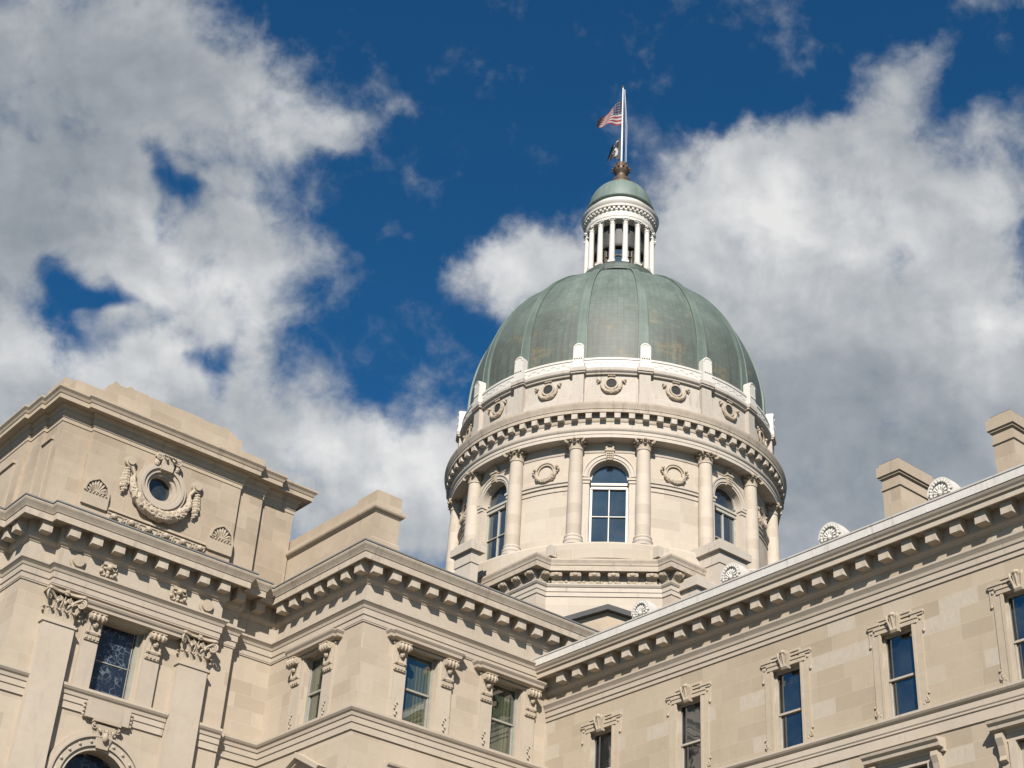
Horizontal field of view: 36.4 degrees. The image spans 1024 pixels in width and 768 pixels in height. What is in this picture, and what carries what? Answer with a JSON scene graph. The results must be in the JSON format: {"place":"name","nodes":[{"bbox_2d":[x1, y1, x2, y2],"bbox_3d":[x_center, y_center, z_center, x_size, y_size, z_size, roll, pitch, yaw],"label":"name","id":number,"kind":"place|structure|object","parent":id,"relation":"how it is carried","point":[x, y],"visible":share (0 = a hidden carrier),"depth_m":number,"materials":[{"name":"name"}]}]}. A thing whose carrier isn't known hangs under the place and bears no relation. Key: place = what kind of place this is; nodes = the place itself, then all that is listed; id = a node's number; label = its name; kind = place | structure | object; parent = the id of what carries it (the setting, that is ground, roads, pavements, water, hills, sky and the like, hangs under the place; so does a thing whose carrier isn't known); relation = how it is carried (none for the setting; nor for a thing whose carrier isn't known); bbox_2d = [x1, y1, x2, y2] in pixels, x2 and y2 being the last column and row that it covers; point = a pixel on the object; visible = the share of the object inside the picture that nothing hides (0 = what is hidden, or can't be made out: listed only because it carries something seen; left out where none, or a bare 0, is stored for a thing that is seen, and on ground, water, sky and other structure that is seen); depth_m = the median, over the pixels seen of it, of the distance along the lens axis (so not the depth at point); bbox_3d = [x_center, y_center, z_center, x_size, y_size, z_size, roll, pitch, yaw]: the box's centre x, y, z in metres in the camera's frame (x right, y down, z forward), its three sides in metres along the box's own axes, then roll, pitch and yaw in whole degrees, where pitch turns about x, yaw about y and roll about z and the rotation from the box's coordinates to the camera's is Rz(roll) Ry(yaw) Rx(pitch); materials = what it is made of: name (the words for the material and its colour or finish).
{"place":"outdoors","nodes":[
{"label":"outdoors","id":0,"kind":"place"},
{"bbox_2d":[0,161,1023,767],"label":"capitol building","id":1,"kind":"structure","parent":0,"point":[616,583],"depth_m":61.96,"materials":[{"name":"stone"}]},
{"bbox_2d":[71,598,183,706],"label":"window","id":2,"kind":"structure","parent":1,"relation":"in","point":[115,659],"depth_m":60.02,"materials":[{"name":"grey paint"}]},
{"bbox_2d":[284,628,344,729],"bbox_3d":[-7.921,11.779,61.357,0.926,3.380,3.800,26,-38,-31],"label":"window","id":3,"kind":"structure","parent":1,"relation":"in","point":[318,698],"depth_m":61.58,"materials":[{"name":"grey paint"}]},
{"bbox_2d":[381,762,406,767],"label":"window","id":4,"kind":"structure","parent":1,"relation":"in","point":[386,764],"depth_m":57.98,"materials":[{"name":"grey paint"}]},
{"bbox_2d":[386,628,466,734],"bbox_3d":[-3.524,11.717,60.807,3.800,3.380,0.926,26,-38,-31],"label":"window","id":5,"kind":"structure","parent":1,"relation":"in","point":[411,678],"depth_m":60.97,"materials":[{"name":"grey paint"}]},
{"bbox_2d":[472,659,548,761],"bbox_3d":[-0.203,13.351,63.074,3.800,3.380,0.926,26,-38,-31],"label":"window","id":6,"kind":"structure","parent":1,"relation":"in","point":[497,703],"depth_m":63.24,"materials":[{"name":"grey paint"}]},
{"bbox_2d":[580,712,621,767],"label":"window","id":7,"kind":"structure","parent":1,"relation":"in","point":[605,744],"depth_m":61.38,"materials":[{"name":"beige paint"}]},
{"bbox_2d":[621,86,626,160],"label":"flagpole","id":8,"kind":"object","parent":1,"relation":"on","point":[623,91],"visible":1,"depth_m":111.00,"materials":[{"name":"white metal"}]},
{"bbox_2d":[597,98,623,127],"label":"national flag","id":9,"kind":"object","parent":8,"relation":"attached to","point":[613,116],"visible":1,"depth_m":111.81,"materials":[{"name":"fabric"}]},
{"bbox_2d":[607,138,620,160],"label":"black flag","id":10,"kind":"object","parent":8,"relation":"hanging from","point":[615,152],"visible":1,"depth_m":110.09,"materials":[{"name":"fabric"}]},
{"bbox_2d":[665,681,710,767],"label":"window","id":11,"kind":"structure","parent":1,"relation":"in","point":[694,735],"depth_m":57.88,"materials":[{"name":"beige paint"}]},
{"bbox_2d":[760,647,813,752],"bbox_3d":[9.679,11.061,54.445,0.599,3.580,2.300,26,-38,-31],"label":"window","id":12,"kind":"structure","parent":1,"relation":"in","point":[792,685],"depth_m":54.57,"materials":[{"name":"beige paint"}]},
{"bbox_2d":[866,608,929,720],"bbox_3d":[12.771,9.242,51.227,0.599,3.580,2.300,26,-38,-31],"label":"window","id":13,"kind":"structure","parent":1,"relation":"in","point":[904,654],"depth_m":51.35,"materials":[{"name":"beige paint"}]},
{"bbox_2d":[860,736,946,767],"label":"window","id":14,"kind":"structure","parent":1,"relation":"in","point":[929,750],"depth_m":49.17,"materials":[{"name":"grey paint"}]},
{"bbox_2d":[985,711,1023,767],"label":"window","id":15,"kind":"structure","parent":1,"relation":"in","point":[1006,730],"depth_m":46.66,"materials":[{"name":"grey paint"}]},
{"bbox_2d":[986,569,1023,684],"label":"window","id":16,"kind":"structure","parent":1,"relation":"in","point":[1014,602],"depth_m":48.57,"materials":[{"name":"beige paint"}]},
{"bbox_2d":[0,0,1023,568],"label":"sky","id":17,"kind":"structure","parent":0,"point":[305,230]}
]}

